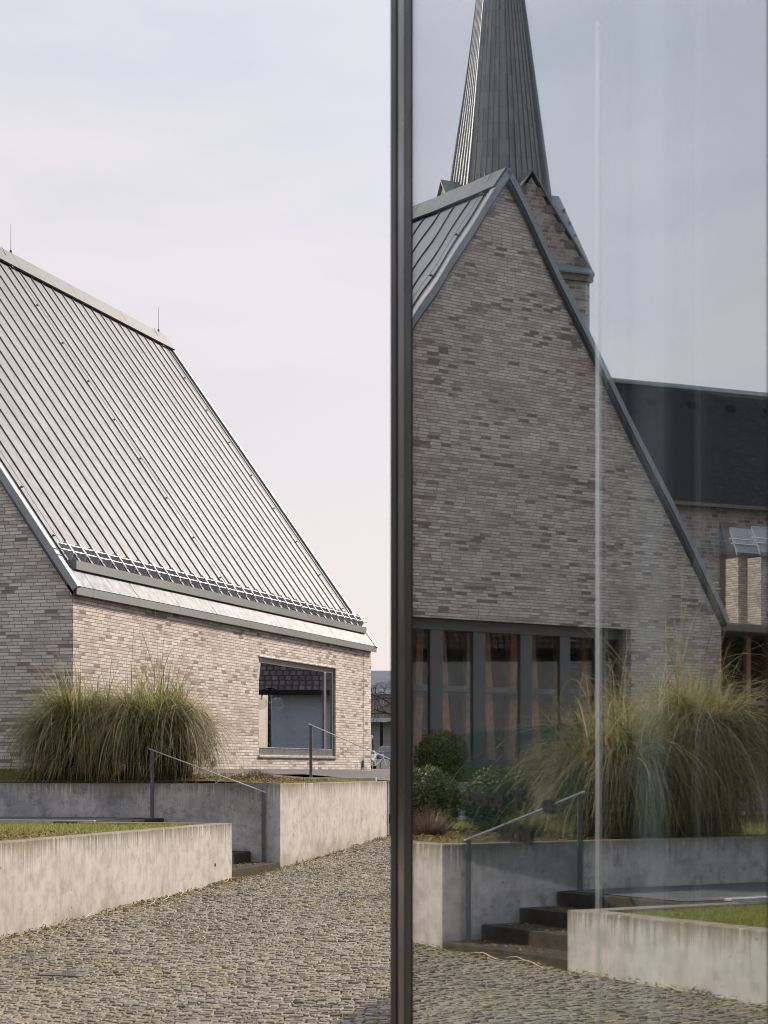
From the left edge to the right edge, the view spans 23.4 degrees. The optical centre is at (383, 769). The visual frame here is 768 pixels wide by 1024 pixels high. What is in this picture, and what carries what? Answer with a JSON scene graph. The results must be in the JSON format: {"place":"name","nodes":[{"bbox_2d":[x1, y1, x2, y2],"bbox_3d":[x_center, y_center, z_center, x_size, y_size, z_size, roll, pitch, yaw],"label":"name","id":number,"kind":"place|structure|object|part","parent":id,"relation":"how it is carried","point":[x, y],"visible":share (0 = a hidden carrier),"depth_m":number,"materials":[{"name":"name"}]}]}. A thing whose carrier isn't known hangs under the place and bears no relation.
{"place":"outdoors","nodes":[
{"label":"outdoors","id":0,"kind":"place"},
{"bbox_2d":[0,767,23,776],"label":"lawn grass","id":1,"kind":"structure","parent":0,"point":[7,770],"depth_m":32.55,"materials":[{"name":"green plant"}]},
{"bbox_2d":[0,817,137,820],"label":"gravel path","id":2,"kind":"structure","parent":0,"point":[68,818],"depth_m":29.93,"materials":[{"name":"grey gravel"}]},
{"bbox_2d":[0,819,95,823],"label":"kerb","id":3,"kind":"structure","parent":2,"relation":"on","point":[26,821],"depth_m":28.66,"materials":[{"name":"concrete"}]},
{"bbox_2d":[0,821,207,840],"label":"lawn ground","id":4,"kind":"structure","parent":0,"point":[74,830],"depth_m":26.13,"materials":[{"name":"green plant"}]},
{"bbox_2d":[0,833,64,840],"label":"soil bed","id":5,"kind":"object","parent":4,"relation":"on","point":[25,837],"visible":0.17,"depth_m":22.80,"materials":[{"name":"brown soil"}]},
{"bbox_2d":[0,769,215,782],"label":"lawn ground","id":6,"kind":"structure","parent":0,"point":[14,779],"depth_m":31.45,"materials":[{"name":"green plant"}]},
{"bbox_2d":[0,634,181,781],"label":"grass clump","id":7,"kind":"object","parent":6,"relation":"on","point":[49,753],"visible":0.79,"depth_m":31.22,"materials":[{"name":"green plant"}]},
{"bbox_2d":[0,768,318,783],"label":"gravel ground","id":8,"kind":"structure","parent":0,"point":[226,771],"depth_m":31.22,"materials":[{"name":"gravel"}]},
{"bbox_2d":[0,247,377,776],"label":"brick building","id":9,"kind":"structure","parent":8,"relation":"on","point":[129,473],"depth_m":40.02,"materials":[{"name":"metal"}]},
{"bbox_2d":[258,655,337,758],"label":"window","id":10,"kind":"structure","parent":9,"relation":"in","point":[278,752],"depth_m":44.41,"materials":[{"name":"grey metal"}]},
{"bbox_2d":[306,777,376,780],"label":"kerb","id":11,"kind":"structure","parent":8,"relation":"on","point":[366,778],"depth_m":37.05,"materials":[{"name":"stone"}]},
{"bbox_2d":[0,0,390,670],"label":"sky","id":12,"kind":"structure","parent":0,"point":[223,167],"materials":[{"name":"white"}]},
{"bbox_2d":[0,836,390,1023],"bbox_3d":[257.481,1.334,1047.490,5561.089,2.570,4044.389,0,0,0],"label":"street","id":13,"kind":"structure","parent":0,"point":[259,946],"depth_m":18.30,"materials":[{"name":"stone"}]},
{"bbox_2d":[37,970,88,977],"bbox_3d":[-2.981,1.915,17.325,0.390,0.032,0.404,0,0,14],"label":"drain grate","id":14,"kind":"object","parent":13,"relation":"on","point":[66,973],"visible":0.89,"depth_m":17.28,"materials":[{"name":"metal"}]},
{"bbox_2d":[0,822,231,939],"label":"retaining wall","id":15,"kind":"structure","parent":13,"relation":"on","point":[50,881],"depth_m":22.90,"materials":[{"name":"concrete"}]},
{"bbox_2d":[53,818,278,879],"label":"steps","id":16,"kind":"structure","parent":13,"relation":"on","point":[240,858],"depth_m":29.23,"materials":[{"name":"grey concrete"}]},
{"bbox_2d":[149,748,266,861],"bbox_3d":[-2.880,0.625,30.178,2.020,1.951,0.050,0,0,14],"label":"handrail","id":17,"kind":"object","parent":16,"relation":"on","point":[152,803],"visible":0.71,"depth_m":30.23,"materials":[{"name":"metal"}]},
{"bbox_2d":[0,781,388,869],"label":"retaining wall","id":18,"kind":"structure","parent":13,"relation":"on","point":[305,821],"depth_m":30.78,"materials":[{"name":"concrete"}]},
{"bbox_2d":[0,835,390,1023],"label":"joint moss","id":19,"kind":"object","parent":13,"relation":"on","point":[361,972],"visible":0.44,"depth_m":19.09,"materials":[{"name":"green plant"}]},
{"bbox_2d":[0,773,390,1023],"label":"leaf litter","id":20,"kind":"object","parent":13,"relation":"on","point":[289,779],"visible":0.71,"depth_m":27.78,"materials":[{"name":"brown plant"}]},
{"bbox_2d":[371,751,389,768],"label":"bicycle","id":21,"kind":"object","parent":13,"relation":"on","point":[373,765],"visible":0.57,"depth_m":93.02,"materials":[{"name":"metal"}]},
{"bbox_2d":[371,671,390,751],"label":"house","id":22,"kind":"structure","parent":13,"relation":"on","point":[382,737],"depth_m":120.21,"materials":[{"name":"grey paint"}]},
{"bbox_2d":[371,682,390,729],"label":"bare tree","id":23,"kind":"object","parent":13,"relation":"on","point":[379,696],"visible":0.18,"depth_m":97.58,"materials":[{"name":"brown plant"}]},
{"bbox_2d":[376,759,389,768],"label":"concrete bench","id":24,"kind":"object","parent":13,"relation":"on","point":[383,766],"visible":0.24,"depth_m":95.00,"materials":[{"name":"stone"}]},
{"bbox_2d":[377,780,389,813],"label":"retaining wall","id":25,"kind":"structure","parent":13,"relation":"on","point":[389,792],"depth_m":39.33,"materials":[{"name":"concrete"}]},
{"bbox_2d":[376,746,390,758],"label":"parked car","id":26,"kind":"object","parent":13,"relation":"on","point":[387,751],"visible":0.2,"depth_m":106.30,"materials":[{"name":"grey paint"}]},
{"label":"rear window","id":27,"kind":"part","parent":26,"relation":"part of","materials":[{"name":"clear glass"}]},
{"bbox_2d":[391,0,767,1023],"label":"glass pavilion","id":28,"kind":"structure","parent":13,"relation":"on","point":[579,510],"depth_m":6.14,"materials":[{"name":"glass"}]},
{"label":"steps","id":29,"kind":"object","parent":13,"relation":"on","visible":0},
{"bbox_2d":[309,724,390,834],"bbox_3d":[-0.662,0.184,37.146,1.780,2.232,0.050,0,0,14],"label":"handrail","id":30,"kind":"object","parent":29,"relation":"on","point":[310,750],"visible":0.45,"depth_m":37.33,"materials":[{"name":"metal"}]},
{"bbox_2d":[218,782,273,783],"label":"lawn ground","id":31,"kind":"structure","parent":0,"point":[245,783],"depth_m":30.62,"materials":[{"name":"green plant"}]},
{"bbox_2d":[154,775,331,782],"bbox_3d":[-2.344,0.172,32.528,2.060,0.153,4.180,0,0,14],"label":"soil bed","id":32,"kind":"object","parent":31,"relation":"on","point":[171,780],"visible":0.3,"depth_m":30.88,"materials":[{"name":"brown soil"}]},
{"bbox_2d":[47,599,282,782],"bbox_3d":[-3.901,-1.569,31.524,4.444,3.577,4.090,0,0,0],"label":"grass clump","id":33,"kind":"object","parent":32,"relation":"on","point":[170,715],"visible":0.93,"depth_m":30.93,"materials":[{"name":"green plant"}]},
{"bbox_2d":[228,774,277,779],"bbox_3d":[-2.394,0.135,32.635,1.056,0.141,1.042,0,0,0],"label":"ground cover","id":34,"kind":"object","parent":32,"relation":"on","point":[257,776],"visible":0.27,"depth_m":32.47,"materials":[{"name":"brown plant"}]},
{"bbox_2d":[237,767,273,776],"bbox_3d":[-2.322,0.072,33.537,0.696,0.240,0.702,0,0,0],"label":"heather","id":35,"kind":"object","parent":32,"relation":"on","point":[263,773],"visible":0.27,"depth_m":33.46,"materials":[{"name":"brown plant"}]},
{"bbox_2d":[223,778,367,783],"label":"lawn grass","id":36,"kind":"structure","parent":31,"relation":"on","point":[342,780],"depth_m":33.44,"materials":[{"name":"green plant"}]},
{"bbox_2d":[224,769,296,773],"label":"gravel ground","id":37,"kind":"structure","parent":0,"point":[273,772],"depth_m":39.01,"materials":[{"name":"gravel"}]},
{"bbox_2d":[258,769,389,780],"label":"gravel ground","id":38,"kind":"structure","parent":0,"point":[381,774],"depth_m":42.92,"materials":[{"name":"grey gravel"}]},
{"bbox_2d":[371,735,376,768],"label":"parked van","id":39,"kind":"object","parent":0,"point":[373,746],"visible":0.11,"depth_m":104.24,"materials":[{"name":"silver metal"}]}
]}

